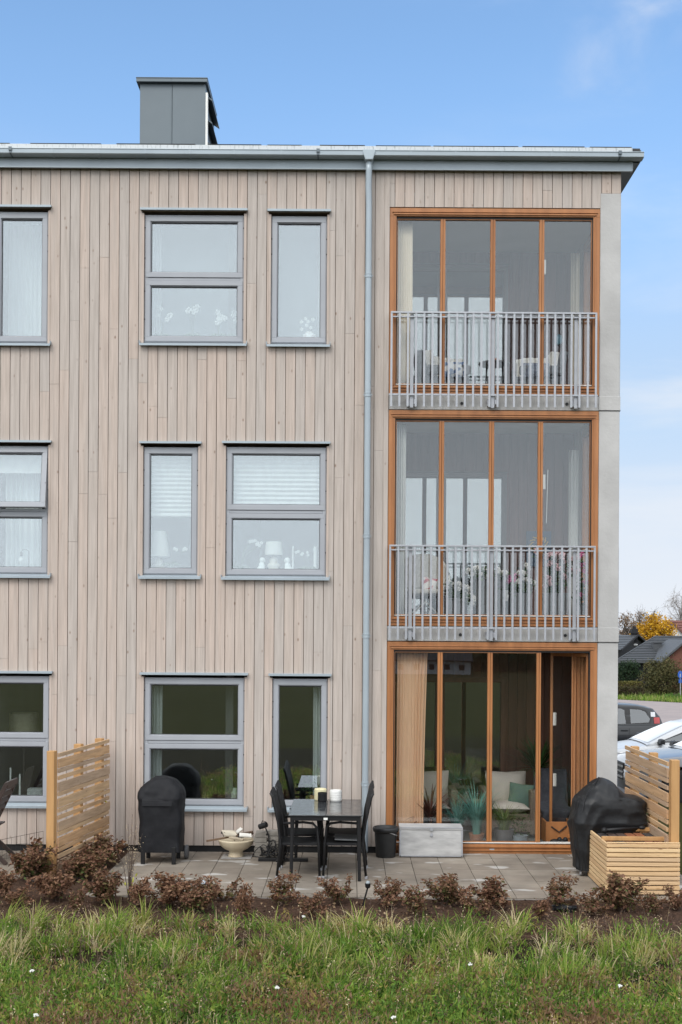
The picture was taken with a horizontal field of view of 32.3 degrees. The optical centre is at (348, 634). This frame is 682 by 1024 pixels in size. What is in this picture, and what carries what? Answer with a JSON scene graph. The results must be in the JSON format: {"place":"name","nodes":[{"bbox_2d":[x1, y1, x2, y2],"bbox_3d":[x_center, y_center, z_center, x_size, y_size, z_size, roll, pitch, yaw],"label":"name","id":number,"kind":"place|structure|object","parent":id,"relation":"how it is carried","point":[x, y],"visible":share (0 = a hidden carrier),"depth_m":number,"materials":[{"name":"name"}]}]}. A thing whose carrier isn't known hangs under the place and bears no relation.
{"place":"outdoors","nodes":[
{"label":"outdoors","id":0,"kind":"place"},
{"bbox_2d":[0,850,45,878],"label":"neighbour patio","id":1,"kind":"structure","parent":0,"point":[4,854],"depth_m":14.18,"materials":[{"name":"concrete"}]},
{"bbox_2d":[0,778,17,864],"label":"folding chair","id":2,"kind":"object","parent":1,"relation":"on","point":[7,790],"visible":0.92,"depth_m":14.23,"materials":[{"name":"brown fabric"}]},
{"bbox_2d":[0,850,681,939],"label":"planting bed","id":3,"kind":"object","parent":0,"point":[346,903],"visible":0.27,"depth_m":11.79,"materials":[{"name":"brown soil"}]},
{"bbox_2d":[0,886,34,906],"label":"shrub","id":4,"kind":"object","parent":3,"relation":"on","point":[8,897],"visible":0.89,"depth_m":11.95,"materials":[{"name":"brown plant"}]},
{"bbox_2d":[8,836,57,879],"bbox_3d":[-3.533,2.513,13.198,0.571,0.518,0.795,0,0,-5],"label":"shrub","id":5,"kind":"object","parent":3,"relation":"on","point":[32,862],"visible":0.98,"depth_m":13.12,"materials":[{"name":"brown plant"}]},
{"bbox_2d":[25,868,74,901],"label":"shrub","id":6,"kind":"object","parent":3,"relation":"on","point":[50,886],"visible":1,"depth_m":12.10,"materials":[{"name":"brown plant"}]},
{"bbox_2d":[46,738,109,876],"bbox_3d":[-3.228,2.034,14.113,0.113,1.470,1.663,0,0,10],"label":"slat fence","id":7,"kind":"object","parent":3,"relation":"on","point":[80,818],"visible":0.85,"depth_m":13.90,"materials":[{"name":"brown wood"}]},
{"bbox_2d":[56,844,113,881],"bbox_3d":[-2.982,2.567,13.268,0.635,0.410,0.554,0,0,-8],"label":"shrub","id":8,"kind":"object","parent":3,"relation":"on","point":[84,864],"visible":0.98,"depth_m":13.15,"materials":[{"name":"brown plant"}]},
{"bbox_2d":[71,832,127,867],"bbox_3d":[-2.975,2.564,13.979,0.566,0.418,0.625,0,0,32],"label":"shrub","id":9,"kind":"object","parent":3,"relation":"on","point":[97,847],"visible":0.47,"depth_m":13.95,"materials":[{"name":"brown plant"}]},
{"bbox_2d":[76,866,124,904],"bbox_3d":[-2.524,2.582,12.065,0.445,0.386,0.502,0,0,11],"label":"shrub","id":10,"kind":"object","parent":3,"relation":"on","point":[102,888],"visible":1,"depth_m":12.01,"materials":[{"name":"brown plant"}]},
{"bbox_2d":[127,874,150,907],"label":"shrub","id":11,"kind":"object","parent":3,"relation":"on","point":[134,894],"visible":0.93,"depth_m":11.90,"materials":[{"name":"brown plant"}]},
{"bbox_2d":[141,870,201,907],"bbox_3d":[-1.784,2.598,11.947,0.563,0.366,0.514,0,0,14],"label":"shrub","id":12,"kind":"object","parent":3,"relation":"on","point":[170,886],"visible":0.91,"depth_m":11.91,"materials":[{"name":"brown plant"}]},
{"bbox_2d":[174,879,223,912],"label":"shrub","id":13,"kind":"object","parent":3,"relation":"on","point":[196,898],"visible":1,"depth_m":11.69,"materials":[{"name":"brown plant"}]},
{"bbox_2d":[194,874,244,900],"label":"shrub","id":14,"kind":"object","parent":3,"relation":"on","point":[229,894],"visible":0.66,"depth_m":12.21,"materials":[{"name":"brown plant"}]},
{"bbox_2d":[232,881,255,919],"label":"shrub","id":15,"kind":"object","parent":3,"relation":"on","point":[242,905],"visible":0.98,"depth_m":11.46,"materials":[{"name":"brown plant"}]},
{"bbox_2d":[266,870,301,904],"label":"shrub","id":16,"kind":"object","parent":3,"relation":"on","point":[278,885],"visible":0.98,"depth_m":12.18,"materials":[{"name":"brown plant"}]},
{"bbox_2d":[293,890,330,918],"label":"shrub","id":17,"kind":"object","parent":3,"relation":"on","point":[313,905],"visible":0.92,"depth_m":11.54,"materials":[{"name":"brown plant"}]},
{"bbox_2d":[315,873,352,904],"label":"shrub","id":18,"kind":"object","parent":3,"relation":"on","point":[334,892],"visible":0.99,"depth_m":12.05,"materials":[{"name":"brown plant"}]},
{"bbox_2d":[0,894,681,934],"bbox_3d":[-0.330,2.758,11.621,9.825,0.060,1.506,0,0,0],"label":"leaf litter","id":19,"kind":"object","parent":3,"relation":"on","point":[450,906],"visible":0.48,"depth_m":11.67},
{"bbox_2d":[373,876,406,907],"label":"shrub","id":20,"kind":"object","parent":3,"relation":"on","point":[389,893],"visible":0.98,"depth_m":12.01,"materials":[{"name":"brown plant"}]},
{"bbox_2d":[400,884,427,916],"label":"shrub","id":21,"kind":"object","parent":3,"relation":"on","point":[418,900],"visible":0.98,"depth_m":11.61,"materials":[{"name":"brown plant"}]},
{"bbox_2d":[420,873,470,905],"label":"shrub","id":22,"kind":"object","parent":3,"relation":"on","point":[445,890],"visible":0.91,"depth_m":12.06,"materials":[{"name":"brown plant"}]},
{"bbox_2d":[456,886,496,915],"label":"shrub","id":23,"kind":"object","parent":3,"relation":"on","point":[469,902],"visible":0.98,"depth_m":11.72,"materials":[{"name":"brown plant"}]},
{"bbox_2d":[466,875,514,909],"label":"shrub","id":24,"kind":"object","parent":3,"relation":"on","point":[492,889],"visible":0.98,"depth_m":12.00,"materials":[{"name":"brown plant"}]},
{"bbox_2d":[541,871,585,905],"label":"shrub","id":25,"kind":"object","parent":3,"relation":"on","point":[557,895],"visible":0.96,"depth_m":12.14,"materials":[{"name":"brown plant"}]},
{"bbox_2d":[575,887,614,914],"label":"shrub","id":26,"kind":"object","parent":3,"relation":"on","point":[590,904],"visible":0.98,"depth_m":11.81,"materials":[{"name":"brown plant"}]},
{"bbox_2d":[592,869,649,911],"bbox_3d":[2.738,2.597,11.880,0.507,0.430,0.503,0,0,-41],"label":"shrub","id":27,"kind":"object","parent":3,"relation":"on","point":[618,894],"visible":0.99,"depth_m":11.86,"materials":[{"name":"brown plant"}]},
{"bbox_2d":[0,0,681,635],"label":"sky","id":28,"kind":"structure","parent":0,"point":[587,73],"materials":[{"name":"blue"}]},
{"bbox_2d":[1,936,681,1023],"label":"meadow floor","id":29,"kind":"structure","parent":0,"point":[239,944],"depth_m":10.10,"materials":[{"name":"plant"}]},
{"bbox_2d":[0,890,681,1023],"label":"grass","id":30,"kind":"structure","parent":29,"relation":"on","point":[453,937],"depth_m":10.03,"materials":[{"name":"plant"}]},
{"bbox_2d":[0,896,681,1023],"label":"dead stalks","id":31,"kind":"object","parent":29,"relation":"on","point":[243,940],"visible":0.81,"depth_m":9.47,"materials":[{"name":"plant"}]},
{"bbox_2d":[86,851,681,899],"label":"patio","id":32,"kind":"structure","parent":0,"point":[526,876],"depth_m":13.80,"materials":[{"name":"concrete"}]},
{"bbox_2d":[137,775,188,864],"bbox_3d":[-2.268,2.241,14.337,0.579,1.038,0.497,0,0,0],"label":"covered grill","id":33,"kind":"object","parent":32,"relation":"on","point":[161,804],"visible":0.99,"depth_m":14.12,"materials":[{"name":"black fabric"}]},
{"bbox_2d":[221,854,252,858],"bbox_3d":[-1.393,2.761,14.650,0.370,0.006,0.300,0,0,0],"label":"stone tile","id":34,"kind":"object","parent":32,"relation":"on","point":[245,856],"visible":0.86,"depth_m":14.56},
{"bbox_2d":[218,837,252,856],"bbox_3d":[-1.408,2.655,14.660,0.456,0.222,0.456,0,0,0],"label":"pedestal bowl","id":35,"kind":"object","parent":34,"relation":"on","point":[235,848],"visible":0.89,"depth_m":14.53,"materials":[{"name":"beige ceramic"}]},
{"bbox_2d":[269,787,321,878],"bbox_3d":[-0.610,2.277,13.580,0.596,0.988,0.522,0,0,0],"label":"garden chair","id":36,"kind":"object","parent":32,"relation":"on","point":[304,841],"visible":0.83,"depth_m":13.35,"materials":[{"name":"black paint"}]},
{"bbox_2d":[275,780,323,867],"bbox_3d":[-0.590,2.277,14.200,0.596,0.988,0.522,0,0,0],"label":"garden chair","id":37,"kind":"object","parent":32,"relation":"on","point":[300,831],"visible":0.67,"depth_m":14.01,"materials":[{"name":"black paint"}]},
{"bbox_2d":[288,799,362,880],"bbox_3d":[-0.266,2.401,13.850,0.836,0.745,1.300,0,0,0],"label":"dining table","id":38,"kind":"object","parent":32,"relation":"on","point":[327,810],"visible":0.98,"depth_m":13.35,"materials":[{"name":"black paint"}]},
{"bbox_2d":[322,787,373,878],"bbox_3d":[-0.011,2.281,13.600,0.596,0.988,0.522,0,0,0],"label":"garden chair","id":39,"kind":"object","parent":32,"relation":"on","point":[329,841],"visible":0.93,"depth_m":13.35,"materials":[{"name":"black paint"}]},
{"bbox_2d":[325,780,373,867],"bbox_3d":[0.004,2.281,14.220,0.596,0.988,0.522,0,0,0],"label":"garden chair","id":40,"kind":"object","parent":32,"relation":"on","point":[332,831],"visible":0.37,"depth_m":14.17,"materials":[{"name":"black paint"}]},
{"bbox_2d":[373,825,398,857],"bbox_3d":[0.459,2.592,14.720,0.330,0.372,0.328,0,0,0],"label":"bucket","id":41,"kind":"object","parent":32,"relation":"on","point":[385,840],"visible":1,"depth_m":14.61,"materials":[{"name":"black plastic"}]},
{"bbox_2d":[399,823,462,856],"bbox_3d":[1.025,2.585,14.812,0.792,0.370,0.325,0,0,0],"label":"storage chest","id":42,"kind":"object","parent":32,"relation":"on","point":[430,839],"visible":1,"depth_m":14.67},
{"bbox_2d":[567,777,647,875],"bbox_3d":[3.012,2.228,13.748,0.884,1.131,0.630,0,0,0],"label":"covered grill","id":43,"kind":"object","parent":32,"relation":"on","point":[598,804],"visible":0.81,"depth_m":13.48,"materials":[{"name":"fabric"}]},
{"bbox_2d":[588,827,679,894],"bbox_3d":[3.151,2.500,13.085,0.785,0.572,0.990,0,0,0],"label":"slatted bin","id":44,"kind":"object","parent":32,"relation":"on","point":[653,864],"visible":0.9,"depth_m":12.59,"materials":[{"name":"brown wood"}]},
{"bbox_2d":[625,745,679,885],"bbox_3d":[3.505,2.083,13.699,0.113,1.460,2.048,0,0,0],"label":"slat fence","id":45,"kind":"object","parent":32,"relation":"on","point":[655,795],"visible":0.53,"depth_m":13.20,"materials":[{"name":"brown wood"}]},
{"bbox_2d":[295,688,681,896],"bbox_3d":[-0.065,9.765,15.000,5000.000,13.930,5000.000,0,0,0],"label":"ground","id":46,"kind":"structure","parent":0,"point":[680,826],"depth_m":17.66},
{"bbox_2d":[0,77,643,854],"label":"apartment building","id":47,"kind":"structure","parent":46,"relation":"on","point":[104,399],"depth_m":15.00,"materials":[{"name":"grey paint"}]},
{"bbox_2d":[0,455,41,472],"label":"roller blind","id":48,"kind":"object","parent":47,"relation":"attached to","point":[20,463],"visible":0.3,"depth_m":15.19,"materials":[{"name":"white fabric"}]},
{"bbox_2d":[5,473,41,566],"bbox_3d":[-4.263,-1.611,15.418,0.478,1.596,0.068,0,0,0],"label":"curtain","id":49,"kind":"object","parent":47,"relation":"hanging from","point":[21,534],"visible":0.68,"depth_m":15.41,"materials":[{"name":"fabric"}]},
{"bbox_2d":[9,712,38,776],"bbox_3d":[-4.383,1.879,15.850,0.403,1.644,0.403,0,0,0],"label":"floor lamp","id":50,"kind":"object","parent":47,"relation":"on","point":[23,721],"visible":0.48,"depth_m":15.69,"materials":[{"name":"fabric"}]},
{"bbox_2d":[8,225,41,335],"bbox_3d":[-4.189,-4.578,15.501,0.604,1.647,0.036,0,0,0],"label":"curtain","id":51,"kind":"object","parent":47,"relation":"hanging from","point":[25,287],"visible":0.63,"depth_m":15.50,"materials":[{"name":"fabric"}]},
{"bbox_2d":[0,204,51,345],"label":"window","id":52,"kind":"structure","parent":47,"relation":"in","point":[43,340],"depth_m":15.02,"materials":[{"name":"grey paint"}]},
{"bbox_2d":[0,440,51,577],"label":"window","id":53,"kind":"structure","parent":47,"relation":"in","point":[43,571],"depth_m":15.02,"materials":[{"name":"grey paint"}]},
{"bbox_2d":[0,671,52,807],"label":"window","id":54,"kind":"structure","parent":47,"relation":"in","point":[7,739],"depth_m":15.02,"materials":[{"name":"grey paint"}]},
{"bbox_2d":[17,763,41,794],"bbox_3d":[-4.214,2.217,15.750,0.460,0.970,0.400,0,0,0],"label":"dining chair","id":55,"kind":"object","parent":47,"relation":"on","point":[30,777],"visible":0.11,"depth_m":15.55,"materials":[{"name":"grey wood"}]},
{"bbox_2d":[152,224,161,334],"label":"curtain","id":56,"kind":"object","parent":47,"relation":"hanging from","point":[156,253],"visible":0.62,"depth_m":15.36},
{"bbox_2d":[151,685,162,778],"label":"curtain","id":57,"kind":"object","parent":47,"relation":"hanging from","point":[156,755],"visible":0.56,"depth_m":15.24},
{"bbox_2d":[151,531,169,567],"bbox_3d":[-2.485,-1.076,15.380,0.286,0.555,0.286,0,0,0],"label":"table lamp","id":58,"kind":"object","parent":47,"relation":"on","point":[159,546],"visible":0.77,"depth_m":15.29,"materials":[{"name":"beige ceramic"}]},
{"bbox_2d":[138,441,201,578],"bbox_3d":[-2.279,-1.587,15.227,0.802,1.760,0.586,0,0,0],"label":"window","id":59,"kind":"structure","parent":47,"relation":"in","point":[146,572],"depth_m":15.02,"materials":[{"name":"grey paint"}]},
{"bbox_2d":[151,456,191,516],"bbox_3d":[-2.276,-1.954,15.200,0.574,0.852,0.044,0,0,0],"label":"pleated blind","id":60,"kind":"object","parent":47,"relation":"attached to","point":[170,486],"visible":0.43,"depth_m":15.20,"materials":[{"name":"white fabric"}]},
{"bbox_2d":[139,207,247,345],"bbox_3d":[-1.980,-4.553,15.047,1.373,1.760,0.226,0,0,0],"label":"window","id":61,"kind":"structure","parent":47,"relation":"in","point":[149,279],"depth_m":15.02,"materials":[{"name":"grey paint"}]},
{"bbox_2d":[139,672,247,811],"bbox_3d":[-1.980,1.362,15.227,1.387,1.767,0.586,0,0,0],"label":"window","id":62,"kind":"structure","parent":47,"relation":"in","point":[149,741],"depth_m":15.02,"materials":[{"name":"grey paint"}]},
{"bbox_2d":[161,225,228,335],"bbox_3d":[-1.979,-4.572,15.460,1.205,1.607,0.044,0,0,0],"label":"roller blind","id":63,"kind":"object","parent":47,"relation":"attached to","point":[195,248],"visible":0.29,"depth_m":15.46,"materials":[{"name":"fabric"}]},
{"bbox_2d":[265,541,282,568],"bbox_3d":[-0.978,-0.994,15.260,0.232,0.421,0.232,0,0,0],"label":"table lamp","id":64,"kind":"object","parent":47,"relation":"on","point":[273,548],"visible":0.89,"depth_m":15.19,"materials":[{"name":"beige ceramic"}]},
{"bbox_2d":[221,441,329,579],"bbox_3d":[-0.932,-1.580,15.227,1.387,1.773,0.586,0,0,0],"label":"window","id":65,"kind":"structure","parent":47,"relation":"in","point":[231,511],"depth_m":15.02,"materials":[{"name":"grey paint"}]},
{"bbox_2d":[233,456,319,504],"bbox_3d":[-0.929,-1.999,15.200,1.159,0.762,0.044,0,0,0],"label":"pleated blind","id":66,"kind":"object","parent":47,"relation":"attached to","point":[275,479],"visible":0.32,"depth_m":15.20,"materials":[{"name":"white fabric"}]},
{"bbox_2d":[278,226,318,336],"bbox_3d":[-0.639,-4.559,15.460,0.647,1.607,0.044,0,0,0],"label":"roller blind","id":67,"kind":"object","parent":47,"relation":"attached to","point":[298,276],"visible":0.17,"depth_m":15.46,"materials":[{"name":"fabric"}]},
{"bbox_2d":[266,209,330,346],"bbox_3d":[-0.639,-4.539,15.047,0.815,1.760,0.226,0,0,0],"label":"window","id":68,"kind":"structure","parent":47,"relation":"in","point":[324,222],"depth_m":15.02,"materials":[{"name":"grey paint"}]},
{"bbox_2d":[267,673,331,812],"bbox_3d":[-0.629,1.376,15.227,0.809,1.767,0.586,0,0,0],"label":"window","id":69,"kind":"structure","parent":47,"relation":"in","point":[275,683],"depth_m":15.02,"materials":[{"name":"grey paint"}]},
{"bbox_2d":[313,687,320,794],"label":"curtain","id":70,"kind":"object","parent":47,"relation":"hanging from","point":[316,726],"visible":0.6,"depth_m":15.23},
{"bbox_2d":[395,424,405,613],"bbox_3d":[0.661,-1.443,15.238,0.145,2.565,0.046,0,0,0],"label":"curtain","id":71,"kind":"object","parent":47,"relation":"hanging from","point":[401,485],"visible":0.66,"depth_m":15.23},
{"bbox_2d":[397,222,412,382],"bbox_3d":[0.707,-4.240,15.178,0.227,2.170,0.012,0,0,0],"label":"curtain","id":72,"kind":"object","parent":47,"relation":"attached to","point":[405,270],"visible":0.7,"depth_m":15.18,"materials":[{"name":"fabric"}]},
{"bbox_2d":[396,652,427,839],"bbox_3d":[0.809,1.460,15.181,0.396,2.510,0.031,0,0,0],"label":"curtain","id":73,"kind":"object","parent":47,"relation":"hanging from","point":[411,700],"visible":0.88,"depth_m":15.18,"materials":[{"name":"fabric"}]},
{"bbox_2d":[394,770,457,825],"bbox_3d":[1.045,2.311,16.295,0.880,0.813,0.650,0,0,0],"label":"wicker armchair","id":74,"kind":"object","parent":47,"relation":"on","point":[430,778],"visible":0.21,"depth_m":16.35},
{"bbox_2d":[407,554,450,613],"bbox_3d":[1.024,-0.629,15.966,0.756,0.985,0.688,0,0,0],"label":"rattan chair","id":75,"kind":"object","parent":47,"relation":"on","point":[418,588],"visible":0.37,"depth_m":16.22,"materials":[{"name":"white wicker"}]},
{"bbox_2d":[406,784,454,822],"bbox_3d":[1.035,2.311,15.504,0.926,0.812,0.748,0,0,0],"label":"cordyline","id":76,"kind":"object","parent":47,"relation":"on","point":[429,811],"visible":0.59,"depth_m":15.35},
{"bbox_2d":[413,350,470,383],"bbox_3d":[1.246,-3.452,15.955,0.741,0.700,0.670,0,0,0],"label":"lounge armchair","id":77,"kind":"object","parent":47,"relation":"on","point":[428,370],"visible":0.41,"depth_m":15.66,"materials":[{"name":"grey fabric"}]},
{"bbox_2d":[395,677,506,830],"bbox_3d":[1.378,1.689,16.750,1.698,2.180,0.180,0,0,0],"label":"balcony door","id":78,"kind":"structure","parent":47,"relation":"in","point":[501,680],"depth_m":16.70,"materials":[{"name":"brown wood"}]},
{"bbox_2d":[406,471,507,613],"bbox_3d":[1.397,-1.221,16.750,1.698,2.180,0.180,0,0,0],"label":"balcony door","id":79,"kind":"structure","parent":47,"relation":"in","point":[413,474],"depth_m":16.70,"materials":[{"name":"white wood"}]},
{"bbox_2d":[434,791,481,840],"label":"blue grass","id":80,"kind":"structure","parent":47,"relation":"on","point":[456,817],"depth_m":15.34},
{"bbox_2d":[443,578,475,613],"bbox_3d":[1.459,-0.445,15.474,0.521,0.599,0.320,0,0,0],"label":"flower planter","id":81,"kind":"object","parent":47,"relation":"on","point":[459,585],"visible":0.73,"depth_m":15.36,"materials":[{"name":"white ceramic"}]},
{"bbox_2d":[413,263,508,383],"bbox_3d":[1.417,-4.171,16.750,1.698,2.180,0.180,0,0,0],"label":"balcony door","id":82,"kind":"structure","parent":47,"relation":"in","point":[417,267],"depth_m":16.70,"materials":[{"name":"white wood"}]},
{"bbox_2d":[443,776,509,840],"bbox_3d":[1.657,2.265,15.514,1.020,0.912,0.769,0,0,0],"label":"potted plant","id":83,"kind":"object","parent":47,"relation":"on","point":[475,834],"depth_m":15.28,"materials":[{"name":"plant"}]},
{"bbox_2d":[465,565,494,614],"bbox_3d":[1.696,-0.528,15.396,0.401,0.768,0.303,0,0,0],"label":"flower planter","id":84,"kind":"object","parent":47,"relation":"on","point":[483,587],"visible":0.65,"depth_m":15.32,"materials":[{"name":"white ceramic"}]},
{"bbox_2d":[493,565,510,614],"bbox_3d":[2.009,-0.535,15.494,0.268,0.786,0.291,0,0,0],"label":"flower planter","id":85,"kind":"object","parent":47,"relation":"on","point":[500,574],"visible":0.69,"depth_m":15.43,"materials":[{"name":"white ceramic"}]},
{"bbox_2d":[481,800,525,840],"bbox_3d":[2.007,2.425,15.423,0.811,0.597,0.586,0,0,0],"label":"sedge","id":86,"kind":"object","parent":47,"relation":"on","point":[503,831],"visible":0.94,"depth_m":15.23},
{"bbox_2d":[478,771,534,834],"bbox_3d":[2.195,2.318,16.295,0.740,0.813,0.650,0,0,0],"label":"wicker armchair","id":87,"kind":"object","parent":47,"relation":"on","point":[503,780],"visible":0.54,"depth_m":16.11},
{"bbox_2d":[508,782,533,807],"bbox_3d":[2.366,2.219,16.200,0.385,0.366,0.163,0,0,0],"label":"throw cushion","id":88,"kind":"object","parent":87,"relation":"on","point":[518,793],"visible":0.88,"depth_m":16.16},
{"bbox_2d":[510,563,542,614],"bbox_3d":[2.299,-0.541,15.433,0.401,0.802,0.327,0,0,-13],"label":"flower planter","id":89,"kind":"object","parent":47,"relation":"on","point":[524,596],"visible":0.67,"depth_m":15.33,"materials":[{"name":"white ceramic"}]},
{"bbox_2d":[504,734,569,776],"bbox_3d":[2.659,2.038,16.280,1.102,1.379,0.840,0,0,0],"label":"palm","id":90,"kind":"object","parent":47,"relation":"on","point":[530,757],"visible":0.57,"depth_m":16.34,"materials":[{"name":"green plant"}]},
{"bbox_2d":[526,531,550,565],"bbox_3d":[2.700,-1.221,16.733,0.352,0.498,0.038,0,0,0],"label":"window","id":91,"kind":"structure","parent":47,"relation":"attached to","point":[531,538],"depth_m":16.72,"materials":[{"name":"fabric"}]},
{"bbox_2d":[510,351,568,383],"bbox_3d":[2.562,-3.443,15.955,0.732,0.700,0.670,0,0,0],"label":"lounge armchair","id":92,"kind":"object","parent":47,"relation":"on","point":[534,380],"visible":0.39,"depth_m":15.66,"materials":[{"name":"grey fabric"}]},
{"bbox_2d":[533,770,568,839],"bbox_3d":[2.780,2.312,16.068,0.470,0.873,0.635,0,0,0],"label":"lounge chair","id":93,"kind":"object","parent":47,"relation":"on","point":[566,800],"visible":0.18,"depth_m":16.20,"materials":[{"name":"brown wood"}]},
{"bbox_2d":[540,768,570,821],"bbox_3d":[2.781,2.218,15.969,0.453,0.758,0.651,0,0,0],"label":"blanket","id":94,"kind":"object","parent":93,"relation":"on","point":[561,808],"visible":0.76,"depth_m":16.12,"materials":[{"name":"grey fabric"}]},
{"bbox_2d":[541,818,569,841],"bbox_3d":[2.741,2.587,15.527,0.341,0.283,0.386,0,0,0],"label":"wooden crate","id":95,"kind":"object","parent":47,"relation":"on","point":[552,830],"visible":0.55,"depth_m":15.36,"materials":[{"name":"brown wood"}]},
{"bbox_2d":[532,548,583,614],"bbox_3d":[2.712,-0.636,15.364,0.714,0.998,0.338,0,0,0],"label":"flower planter","id":96,"kind":"object","parent":47,"relation":"on","point":[549,586],"visible":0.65,"depth_m":15.28,"materials":[{"name":"white plant"}]},
{"bbox_2d":[568,450,578,614],"bbox_3d":[3.094,-1.362,16.241,0.134,2.375,0.031,0,0,3],"label":"curtain","id":97,"kind":"object","parent":47,"relation":"hanging from","point":[573,499],"visible":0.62,"depth_m":16.24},
{"bbox_2d":[570,253,579,383],"bbox_3d":[3.117,-4.204,16.239,0.121,2.130,0.028,0,0,0],"label":"curtain","id":98,"kind":"object","parent":47,"relation":"attached to","point":[575,270],"visible":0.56,"depth_m":16.24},
{"bbox_2d":[571,653,585,802],"bbox_3d":[3.004,1.475,15.301,0.230,2.510,0.037,0,0,0],"label":"curtain","id":99,"kind":"object","parent":47,"relation":"hanging from","point":[578,701],"visible":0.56,"depth_m":15.30,"materials":[{"name":"fabric"}]},
{"bbox_2d":[618,658,643,681],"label":"bush","id":100,"kind":"object","parent":46,"relation":"on","point":[628,671],"visible":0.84,"depth_m":96.48,"materials":[{"name":"green plant"}]},
{"bbox_2d":[618,626,645,680],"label":"house","id":101,"kind":"structure","parent":46,"relation":"on","point":[631,641],"depth_m":133.25,"materials":[{"name":"grey tile"}]},
{"bbox_2d":[618,635,681,688],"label":"house","id":102,"kind":"structure","parent":46,"relation":"on","point":[655,647],"depth_m":113.97,"materials":[{"name":"grey tile"}]},
{"bbox_2d":[618,691,681,702],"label":"verge grass","id":103,"kind":"structure","parent":46,"relation":"on","point":[671,698],"depth_m":83.25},
{"bbox_2d":[636,612,678,640],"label":"maple tree","id":104,"kind":"object","parent":46,"relation":"on","point":[656,626],"visible":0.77,"depth_m":150.12,"materials":[{"name":"yellow plant"}]},
{"bbox_2d":[636,653,681,695],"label":"bush","id":105,"kind":"object","parent":46,"relation":"on","point":[663,680],"visible":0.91,"depth_m":93.48,"materials":[{"name":"green plant"}]},
{"bbox_2d":[617,786,647,798],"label":"parking lot","id":106,"kind":"structure","parent":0,"point":[622,789],"depth_m":25.04,"materials":[{"name":"asphalt"}]},
{"bbox_2d":[617,702,662,740],"bbox_3d":[6.742,2.768,34.000,4.480,1.637,2.137,0,0,0],"label":"parked car","id":107,"kind":"object","parent":106,"relation":"on","point":[633,719],"visible":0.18,"depth_m":33.23,"materials":[{"name":"black paint"}]},
{"bbox_2d":[617,740,681,802],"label":"parked car","id":108,"kind":"object","parent":106,"relation":"on","point":[673,750],"visible":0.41,"depth_m":22.77,"materials":[{"name":"metal"}]},
{"bbox_2d":[617,719,681,753],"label":"parked car","id":109,"kind":"object","parent":106,"relation":"on","point":[663,735],"visible":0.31,"depth_m":27.44,"materials":[{"name":"silver metal"}]},
{"bbox_2d":[618,700,681,722],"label":"road","id":110,"kind":"structure","parent":0,"point":[667,711],"depth_m":69.87,"materials":[{"name":"asphalt"}]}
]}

